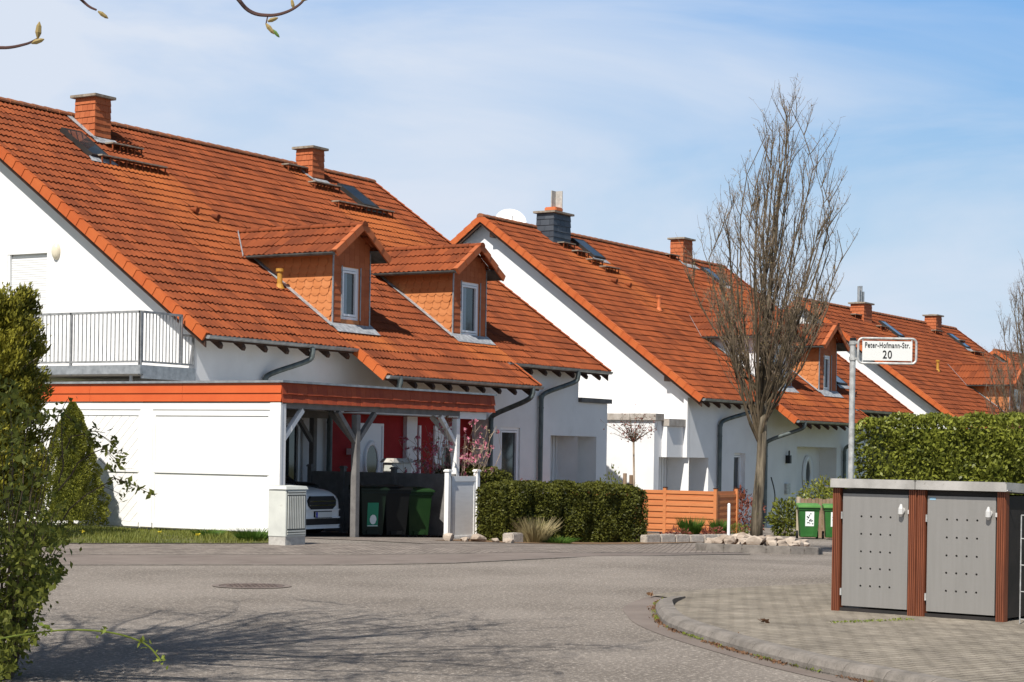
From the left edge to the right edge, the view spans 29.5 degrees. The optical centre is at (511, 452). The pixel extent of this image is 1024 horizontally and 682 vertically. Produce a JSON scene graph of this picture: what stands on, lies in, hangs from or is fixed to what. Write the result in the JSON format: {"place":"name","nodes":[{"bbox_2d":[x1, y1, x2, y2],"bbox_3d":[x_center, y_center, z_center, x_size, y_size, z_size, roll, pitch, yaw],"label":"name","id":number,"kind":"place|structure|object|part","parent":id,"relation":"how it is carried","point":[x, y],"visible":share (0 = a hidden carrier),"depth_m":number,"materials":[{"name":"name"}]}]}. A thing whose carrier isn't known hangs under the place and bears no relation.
{"place":"outdoors","nodes":[
{"label":"outdoors","id":0,"kind":"place"},
{"bbox_2d":[0,521,268,542],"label":"grass verge","id":1,"kind":"object","parent":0,"point":[189,540],"depth_m":32.08,"materials":[{"name":"green plant"}]},
{"bbox_2d":[0,281,55,535],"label":"tall evergreen","id":2,"kind":"object","parent":1,"relation":"on","point":[22,350],"visible":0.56,"depth_m":31.83,"materials":[{"name":"green plant"}]},
{"bbox_2d":[34,401,111,525],"bbox_3d":[-8.536,0.228,37.723,1.593,2.472,1.631,1,0,31],"label":"conical conifer","id":3,"kind":"object","parent":1,"relation":"on","point":[76,487],"visible":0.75,"depth_m":37.36,"materials":[{"name":"green plant"}]},
{"bbox_2d":[187,528,225,535],"bbox_3d":[-5.382,1.412,34.423,0.816,0.165,0.747,1,0,31],"label":"weed clump","id":4,"kind":"object","parent":1,"relation":"on","point":[212,532],"visible":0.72,"depth_m":34.36,"materials":[{"name":"green plant"}]},
{"bbox_2d":[229,527,268,540],"bbox_3d":[-4.356,1.370,32.625,0.829,0.242,0.804,1,0,31],"label":"weed clump","id":5,"kind":"object","parent":1,"relation":"on","point":[249,534],"visible":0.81,"depth_m":32.49,"materials":[{"name":"green plant"}]},
{"bbox_2d":[148,529,442,537],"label":"carport floor","id":6,"kind":"structure","parent":0,"point":[328,534],"depth_m":40.30,"materials":[{"name":"concrete"}]},
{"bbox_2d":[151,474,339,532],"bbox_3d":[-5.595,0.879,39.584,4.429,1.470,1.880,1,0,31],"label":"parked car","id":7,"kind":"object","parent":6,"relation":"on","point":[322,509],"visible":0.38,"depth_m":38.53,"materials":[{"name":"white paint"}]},
{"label":"windows","id":8,"kind":"part","parent":7,"relation":"part of","materials":[{"name":"black glass"}]},
{"bbox_2d":[295,482,318,487],"bbox_3d":[-4.406,1.131,40.066,0.620,1.075,0.736,1,0,-24],"label":"wheelie bin","id":9,"kind":"object","parent":6,"relation":"on","point":[309,484],"visible":0.18,"depth_m":39.84,"materials":[{"name":"black plastic"}]},
{"bbox_2d":[348,485,389,535],"bbox_3d":[-2.929,1.174,39.514,0.620,1.055,0.736,1,0,-27],"label":"wheelie bin","id":10,"kind":"object","parent":6,"relation":"on","point":[372,500],"visible":0.86,"depth_m":39.25,"materials":[{"name":"black plastic"}]},
{"bbox_2d":[372,485,412,535],"bbox_3d":[-2.497,1.197,40.127,0.620,1.075,0.735,1,0,-30],"label":"wheelie bin","id":11,"kind":"object","parent":6,"relation":"on","point":[396,510],"visible":0.62,"depth_m":39.88,"materials":[{"name":"black plastic"}]},
{"bbox_2d":[394,487,434,536],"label":"wheelie bin","id":12,"kind":"object","parent":6,"relation":"on","point":[419,509],"visible":0.66,"depth_m":40.49,"materials":[{"name":"plastic"}]},
{"bbox_2d":[6,543,722,553],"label":"pavement","id":13,"kind":"structure","parent":0,"point":[344,548],"depth_m":30.80,"materials":[{"name":"grey concrete"}]},
{"bbox_2d":[267,485,307,545],"bbox_3d":[-3.652,1.019,31.589,0.400,0.985,0.580,1,0,31],"label":"utility cabinet","id":14,"kind":"object","parent":13,"relation":"on","point":[287,516],"visible":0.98,"depth_m":31.40,"materials":[{"name":"plastic"}]},
{"bbox_3d":[-3.489,0.964,31.491,0.014,0.704,0.470,1,0,31],"label":"ribbed door","id":15,"kind":"part","parent":14,"relation":"part of","materials":[{"name":"grey plastic"}]},
{"bbox_2d":[0,528,833,681],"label":"road","id":16,"kind":"structure","parent":0,"point":[553,620],"depth_m":17.63,"materials":[{"name":"grey asphalt"}]},
{"bbox_2d":[212,583,290,587],"bbox_3d":[-2.945,1.500,21.992,0.900,0.007,0.900,1,0,31],"label":"manhole cover","id":17,"kind":"object","parent":16,"relation":"on","point":[251,585],"visible":1,"depth_m":21.94,"materials":[{"name":"metal"}]},
{"bbox_2d":[0,552,746,563],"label":"road gutter strip","id":18,"kind":"object","parent":16,"relation":"on","point":[271,559],"visible":0.87,"depth_m":27.65,"materials":[{"name":"concrete"}]},
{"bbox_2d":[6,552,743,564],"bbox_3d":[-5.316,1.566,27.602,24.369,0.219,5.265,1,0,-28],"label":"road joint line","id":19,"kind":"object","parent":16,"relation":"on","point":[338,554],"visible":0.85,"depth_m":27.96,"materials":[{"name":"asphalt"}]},
{"bbox_2d":[727,503,729,534],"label":"marker post","id":20,"kind":"object","parent":16,"relation":"on","point":[728,518],"visible":0.83,"depth_m":44.05,"materials":[{"name":"white plastic"}]},
{"bbox_2d":[623,596,860,681],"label":"road gutter strip","id":21,"kind":"object","parent":16,"relation":"on","point":[637,612],"visible":0.91,"depth_m":16.50,"materials":[{"name":"concrete"}]},
{"bbox_2d":[695,542,822,554],"bbox_3d":[4.684,1.840,37.179,2.414,0.271,2.374,1,0,2],"label":"kerb","id":22,"kind":"object","parent":16,"relation":"on","point":[763,548],"visible":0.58,"depth_m":36.06,"materials":[{"name":"concrete"}]},
{"bbox_2d":[711,539,722,543],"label":"boulder","id":23,"kind":"object","parent":22,"relation":"on","point":[716,541],"visible":0.75,"depth_m":36.50,"materials":[{"name":"beige stone"}]},
{"bbox_2d":[724,538,734,543],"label":"boulder","id":24,"kind":"object","parent":22,"relation":"on","point":[728,541],"visible":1,"depth_m":36.35,"materials":[{"name":"beige stone"}]},
{"bbox_2d":[724,535,735,542],"bbox_3d":[4.104,1.633,36.720,0.257,0.163,0.219,1,0,-34],"label":"boulder","id":25,"kind":"object","parent":22,"relation":"on","point":[730,537],"visible":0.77,"depth_m":36.66,"materials":[{"name":"beige stone"}]},
{"bbox_2d":[738,539,746,544],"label":"boulder","id":26,"kind":"object","parent":22,"relation":"on","point":[742,541],"visible":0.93,"depth_m":36.40,"materials":[{"name":"beige stone"}]},
{"bbox_2d":[736,534,749,540],"bbox_3d":[4.380,1.611,36.847,0.259,0.164,0.221,1,0,18],"label":"boulder","id":27,"kind":"object","parent":22,"relation":"on","point":[742,536],"visible":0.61,"depth_m":36.79,"materials":[{"name":"beige stone"}]},
{"bbox_2d":[745,535,761,544],"bbox_3d":[4.553,1.649,36.287,0.309,0.216,0.241,1,0,42],"label":"boulder","id":28,"kind":"object","parent":22,"relation":"on","point":[754,540],"visible":1,"depth_m":36.23,"materials":[{"name":"beige stone"}]},
{"bbox_2d":[758,535,766,542],"bbox_3d":[4.672,1.633,36.472,0.215,0.174,0.294,1,0,28],"label":"boulder","id":29,"kind":"object","parent":22,"relation":"on","point":[763,537],"visible":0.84,"depth_m":36.38,"materials":[{"name":"beige stone"}]},
{"bbox_2d":[675,73,859,544],"bbox_3d":[4.973,-2.685,37.211,3.177,9.081,3.467,1,0,31],"label":"bare street tree","id":30,"kind":"object","parent":22,"relation":"on","point":[763,385],"visible":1,"depth_m":36.98,"materials":[{"name":"brown plant"}]},
{"bbox_2d":[766,536,776,540],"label":"boulder","id":31,"kind":"object","parent":22,"relation":"on","point":[771,538],"visible":0.52,"depth_m":36.80,"materials":[{"name":"beige stone"}]},
{"bbox_2d":[768,540,776,545],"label":"boulder","id":32,"kind":"object","parent":22,"relation":"on","point":[772,542],"visible":1,"depth_m":36.18,"materials":[{"name":"beige stone"}]},
{"bbox_2d":[786,537,797,543],"bbox_3d":[5.330,1.694,37.119,0.222,0.189,0.342,1,0,28],"label":"boulder","id":33,"kind":"object","parent":22,"relation":"on","point":[789,540],"visible":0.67,"depth_m":37.00,"materials":[{"name":"beige stone"}]},
{"bbox_2d":[792,540,803,546],"bbox_3d":[5.364,1.718,36.593,0.218,0.153,0.170,1,0,32],"label":"boulder","id":34,"kind":"object","parent":22,"relation":"on","point":[800,543],"visible":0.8,"depth_m":36.53,"materials":[{"name":"beige stone"}]},
{"bbox_2d":[796,503,820,538],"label":"wheelie bin","id":35,"kind":"object","parent":16,"relation":"on","point":[808,517],"visible":1,"depth_m":49.33,"materials":[{"name":"green plastic"}]},
{"bbox_2d":[822,503,832,538],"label":"wheelie bin","id":36,"kind":"object","parent":16,"relation":"on","point":[827,509],"visible":0.4,"depth_m":49.38,"materials":[{"name":"green plastic"}]},
{"bbox_2d":[305,537,548,543],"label":"driveway","id":37,"kind":"structure","parent":0,"point":[416,540],"depth_m":37.03,"materials":[{"name":"grey concrete"}]},
{"bbox_2d":[504,538,514,543],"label":"boulder","id":38,"kind":"object","parent":37,"relation":"on","point":[509,540],"visible":0.93,"depth_m":37.43,"materials":[{"name":"beige stone"}]},
{"bbox_2d":[0,0,1023,352],"label":"sky","id":39,"kind":"structure","parent":0,"point":[639,112],"materials":[{"name":"blue"}]},
{"bbox_2d":[675,534,689,542],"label":"granite block","id":40,"kind":"structure","parent":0,"point":[682,538],"depth_m":42.94,"materials":[{"name":"grey stone"}]},
{"bbox_2d":[690,535,703,542],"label":"granite block","id":41,"kind":"structure","parent":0,"point":[696,538],"depth_m":43.36,"materials":[{"name":"grey stone"}]},
{"bbox_2d":[699,534,717,539],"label":"granite block","id":42,"kind":"structure","parent":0,"point":[709,535],"depth_m":43.79,"materials":[{"name":"grey stone"}]},
{"bbox_2d":[739,487,746,498],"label":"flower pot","id":43,"kind":"object","parent":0,"point":[742,494],"visible":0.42,"depth_m":61.60,"materials":[{"name":"ceramic"}]},
{"bbox_2d":[653,583,1023,681],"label":"pavement","id":44,"kind":"structure","parent":0,"point":[800,616],"depth_m":17.35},
{"bbox_2d":[647,600,873,681],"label":"kerb litter","id":45,"kind":"object","parent":44,"relation":"on","point":[727,647],"visible":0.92,"depth_m":15.54,"materials":[{"name":"brown plant"}]},
{"bbox_2d":[758,618,769,622],"bbox_3d":[2.329,1.555,17.988,0.130,0.052,0.057,1,0,-1],"label":"dead leaf","id":46,"kind":"object","parent":44,"relation":"on","point":[764,620],"visible":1,"depth_m":17.99,"materials":[{"name":"brown plant"}]},
{"bbox_2d":[651,598,913,681],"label":"moss weeds","id":47,"kind":"object","parent":44,"relation":"on","point":[850,621],"visible":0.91,"depth_m":18.17,"materials":[{"name":"green plant"}]},
{"bbox_2d":[655,596,969,681],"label":"kerb","id":48,"kind":"structure","parent":44,"relation":"on","point":[669,614],"depth_m":14.59,"materials":[{"name":"concrete"}]},
{"bbox_2d":[848,337,917,478],"bbox_3d":[4.078,0.169,21.453,0.746,2.893,0.101,1,0,7],"label":"street sign","id":49,"kind":"object","parent":44,"relation":"on","point":[887,350],"visible":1,"depth_m":21.44,"materials":[{"name":"galvanised steel"},{"name":"white painted metal"},{"name":"black paint"}]},
{"bbox_2d":[825,478,1023,621],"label":"bin shelter","id":50,"kind":"object","parent":44,"relation":"on","point":[922,548],"visible":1,"depth_m":19.02,"materials":[{"name":"brown wood"}]},
{"bbox_2d":[840,493,908,609],"bbox_3d":[3.611,0.976,19.365,0.757,1.130,0.114,1,0,38],"label":"door","id":51,"kind":"structure","parent":50,"relation":"in","point":[875,526],"depth_m":19.37,"materials":[{"name":"metal"}]},
{"bbox_2d":[924,496,996,615],"bbox_3d":[4.341,0.988,18.803,0.747,1.130,0.114,1,0,38],"label":"door","id":52,"kind":"structure","parent":50,"relation":"in","point":[962,531],"depth_m":18.81,"materials":[{"name":"metal"}]},
{"bbox_2d":[1019,515,1023,622],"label":"wire fence","id":53,"kind":"object","parent":44,"relation":"on","point":[1021,538],"visible":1,"depth_m":18.32,"materials":[{"name":"metal"}]},
{"bbox_3d":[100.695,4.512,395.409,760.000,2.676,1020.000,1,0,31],"label":"ground","id":54,"kind":"structure","parent":0,"visible":0},
{"bbox_2d":[0,374,155,681],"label":"broadleaf shrub","id":55,"kind":"object","parent":54,"relation":"on","point":[33,577],"visible":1,"depth_m":12.76,"materials":[{"name":"green plant"}]},
{"bbox_2d":[0,622,167,669],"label":"young shoot","id":56,"kind":"object","parent":55,"relation":"attached to","point":[102,631],"visible":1,"depth_m":12.06,"materials":[{"name":"green plant"}]},
{"bbox_2d":[0,0,305,48],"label":"budding tree","id":57,"kind":"object","parent":54,"relation":"on","point":[37,40],"visible":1,"depth_m":8.00,"materials":[{"name":"brown plant"}]},
{"bbox_2d":[1,380,496,536],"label":"carport","id":58,"kind":"object","parent":54,"relation":"on","point":[207,455],"visible":0.78,"depth_m":37.60,"materials":[{"name":"paint"}]},
{"bbox_2d":[0,93,612,531],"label":"semi detached house","id":59,"kind":"structure","parent":54,"relation":"on","point":[134,253],"depth_m":45.74,"materials":[{"name":"tile"}]},
{"bbox_2d":[285,419,301,481],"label":"window","id":60,"kind":"structure","parent":59,"relation":"in","point":[293,442],"depth_m":43.44,"materials":[{"name":"grey glass"}]},
{"bbox_2d":[360,423,383,471],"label":"door","id":61,"kind":"structure","parent":59,"relation":"in","point":[372,444],"depth_m":46.82,"materials":[{"name":"white plastic"}]},
{"bbox_2d":[433,426,451,473],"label":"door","id":62,"kind":"structure","parent":59,"relation":"in","point":[435,434],"depth_m":49.34,"materials":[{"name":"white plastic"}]},
{"bbox_2d":[500,427,518,480],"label":"window","id":63,"kind":"structure","parent":59,"relation":"in","point":[509,440],"depth_m":51.31,"materials":[{"name":"glass"}]},
{"bbox_2d":[550,436,557,482],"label":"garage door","id":64,"kind":"structure","parent":59,"relation":"in","point":[553,445],"depth_m":54.41,"materials":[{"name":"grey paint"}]},
{"bbox_2d":[322,531,685,543],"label":"flower bed","id":65,"kind":"object","parent":54,"relation":"on","point":[568,543],"visible":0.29,"depth_m":40.74,"materials":[{"name":"soil"}]},
{"bbox_2d":[306,464,480,537],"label":"garden fence","id":66,"kind":"object","parent":65,"relation":"on","point":[453,507],"visible":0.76,"depth_m":41.36,"materials":[{"name":"grey paint"}]},
{"bbox_2d":[380,458,413,472],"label":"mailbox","id":67,"kind":"object","parent":65,"relation":"on","point":[388,463],"visible":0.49,"depth_m":45.87,"materials":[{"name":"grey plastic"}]},
{"bbox_2d":[394,416,500,483],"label":"magnolia shrub","id":68,"kind":"object","parent":65,"relation":"on","point":[469,460],"visible":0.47,"depth_m":41.78,"materials":[{"name":"pink plant"}]},
{"bbox_2d":[443,533,453,540],"bbox_3d":[-1.212,1.639,37.654,0.208,0.187,0.267,1,0,31],"label":"boulder","id":69,"kind":"object","parent":65,"relation":"on","point":[448,536],"visible":0.86,"depth_m":37.56,"materials":[{"name":"beige stone"}]},
{"bbox_2d":[431,464,512,537],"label":"thuja shrub","id":70,"kind":"object","parent":65,"relation":"on","point":[495,475],"visible":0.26,"depth_m":42.09,"materials":[{"name":"green plant"}]},
{"bbox_2d":[470,534,484,541],"bbox_3d":[-0.668,1.653,37.753,0.282,0.179,0.241,1,0,7],"label":"boulder","id":71,"kind":"object","parent":65,"relation":"on","point":[476,537],"visible":0.93,"depth_m":37.70,"materials":[{"name":"beige stone"}]},
{"bbox_2d":[492,538,499,542],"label":"boulder","id":72,"kind":"object","parent":65,"relation":"on","point":[496,540],"visible":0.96,"depth_m":37.46,"materials":[{"name":"beige stone"}]},
{"bbox_2d":[503,533,522,541],"bbox_3d":[0.018,1.677,38.224,0.250,0.210,0.400,1,0,31],"label":"stone block","id":73,"kind":"object","parent":65,"relation":"on","point":[517,537],"depth_m":38.10,"materials":[{"name":"stone"}]},
{"bbox_2d":[509,516,563,542],"bbox_3d":[0.472,1.523,38.594,1.159,0.550,1.165,1,0,31],"label":"dry perennial","id":74,"kind":"object","parent":65,"relation":"on","point":[534,533],"visible":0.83,"depth_m":38.45,"materials":[{"name":"beige plant"}]},
{"bbox_2d":[475,479,648,542],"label":"thuja hedge","id":75,"kind":"object","parent":65,"relation":"on","point":[585,512],"visible":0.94,"depth_m":40.34,"materials":[{"name":"green plant"}]},
{"bbox_2d":[541,536,583,542],"bbox_3d":[0.855,1.735,38.800,1.064,0.164,1.033,1,0,-30],"label":"green plant clump","id":76,"kind":"object","parent":65,"relation":"on","point":[552,540],"visible":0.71,"depth_m":38.70,"materials":[{"name":"green plant"}]},
{"bbox_2d":[597,464,642,518],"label":"rose bush","id":77,"kind":"object","parent":65,"relation":"on","point":[613,482],"visible":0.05,"depth_m":44.59,"materials":[{"name":"green plant"}]},
{"bbox_2d":[623,473,632,484],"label":"tree stake","id":78,"kind":"object","parent":65,"relation":"on","point":[624,478],"visible":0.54,"depth_m":43.22,"materials":[{"name":"wood"}]},
{"bbox_2d":[600,404,657,485],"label":"young standard tree","id":79,"kind":"object","parent":65,"relation":"on","point":[632,437],"visible":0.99,"depth_m":43.26,"materials":[{"name":"brown plant"}]},
{"bbox_2d":[629,475,632,483],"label":"tree stake","id":80,"kind":"object","parent":65,"relation":"on","point":[630,479],"visible":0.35,"depth_m":43.38,"materials":[{"name":"brown wood"}]},
{"bbox_2d":[640,534,660,541],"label":"granite block","id":81,"kind":"structure","parent":65,"relation":"on","point":[651,538],"depth_m":42.04,"materials":[{"name":"grey stone"}]},
{"bbox_2d":[659,534,674,541],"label":"granite block","id":82,"kind":"structure","parent":65,"relation":"on","point":[667,537],"depth_m":42.50,"materials":[{"name":"grey stone"}]},
{"bbox_2d":[659,525,691,534],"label":"red leaved plant","id":83,"kind":"object","parent":65,"relation":"on","point":[680,531],"visible":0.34,"depth_m":44.44,"materials":[{"name":"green plant"}]},
{"bbox_2d":[674,516,706,534],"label":"grass tuft","id":84,"kind":"object","parent":65,"relation":"on","point":[694,528],"visible":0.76,"depth_m":45.55,"materials":[{"name":"green plant"}]},
{"bbox_2d":[700,526,731,533],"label":"red leaved plant","id":85,"kind":"object","parent":65,"relation":"on","point":[704,530],"visible":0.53,"depth_m":46.44,"materials":[{"name":"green plant"}]},
{"bbox_2d":[707,518,730,533],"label":"grass tuft","id":86,"kind":"object","parent":65,"relation":"on","point":[715,523],"visible":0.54,"depth_m":47.42,"materials":[{"name":"green plant"}]},
{"bbox_2d":[596,487,739,533],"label":"slat fence","id":87,"kind":"object","parent":54,"relation":"on","point":[666,506],"visible":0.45,"depth_m":51.55,"materials":[{"name":"orange wood"}]},
{"bbox_2d":[450,190,914,527],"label":"semi detached house","id":88,"kind":"structure","parent":54,"relation":"on","point":[634,319],"depth_m":62.25,"materials":[{"name":"paint"}]},
{"bbox_2d":[496,209,525,222],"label":"satellite dish","id":89,"kind":"object","parent":88,"relation":"on","point":[513,214],"visible":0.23,"depth_m":64.89,"materials":[{"name":"metal"}]},
{"bbox_2d":[658,457,666,489],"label":"garage door","id":90,"kind":"structure","parent":88,"relation":"in","point":[662,460],"depth_m":58.69,"materials":[{"name":"grey paint"}]},
{"bbox_2d":[733,453,740,492],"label":"window","id":91,"kind":"structure","parent":88,"relation":"in","point":[737,459],"depth_m":61.96,"materials":[{"name":"grey glass"}]},
{"bbox_2d":[802,455,812,490],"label":"oval window","id":92,"kind":"structure","parent":88,"relation":"in","point":[807,474],"depth_m":67.93,"materials":[{"name":"grey glass"}]},
{"bbox_2d":[726,522,750,533],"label":"green garden plant","id":93,"kind":"object","parent":54,"relation":"on","point":[735,529],"visible":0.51,"depth_m":49.25,"materials":[{"name":"green plant"}]},
{"bbox_2d":[733,484,765,531],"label":"purple shrub","id":94,"kind":"object","parent":54,"relation":"on","point":[744,501],"visible":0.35,"depth_m":54.54,"materials":[{"name":"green plant"}]},
{"bbox_2d":[763,498,796,535],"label":"yellow green shrub","id":95,"kind":"object","parent":54,"relation":"on","point":[787,523],"visible":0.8,"depth_m":52.17,"materials":[{"name":"green plant"}]},
{"bbox_2d":[796,497,832,537],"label":"picket fence","id":96,"kind":"object","parent":54,"relation":"on","point":[821,514],"visible":0.24,"depth_m":50.99,"materials":[{"name":"beige wood"}]},
{"bbox_2d":[788,476,840,526],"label":"garden shrub","id":97,"kind":"object","parent":54,"relation":"on","point":[826,495],"visible":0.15,"depth_m":53.13,"materials":[{"name":"green plant"}]},
{"bbox_2d":[793,475,845,510],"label":"round shrub","id":98,"kind":"object","parent":54,"relation":"on","point":[821,481],"visible":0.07,"depth_m":59.09,"materials":[{"name":"green plant"}]},
{"bbox_2d":[790,286,1023,428],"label":"semi detached house","id":99,"kind":"structure","parent":54,"relation":"on","point":[944,373],"depth_m":87.15,"materials":[{"name":"tile"}]},
{"bbox_2d":[854,411,1023,494],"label":"laurel hedge","id":100,"kind":"object","parent":54,"relation":"on","point":[902,447],"visible":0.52,"depth_m":23.93,"materials":[{"name":"green plant"}]},
{"bbox_2d":[975,251,1023,428],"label":"bare tree","id":101,"kind":"object","parent":54,"relation":"on","point":[1003,380],"visible":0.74,"depth_m":59.26,"materials":[{"name":"brown plant"}]},
{"bbox_2d":[989,348,1023,361],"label":"house","id":102,"kind":"structure","parent":54,"relation":"on","point":[1001,359],"depth_m":110.06,"materials":[{"name":"tile"}]}
]}

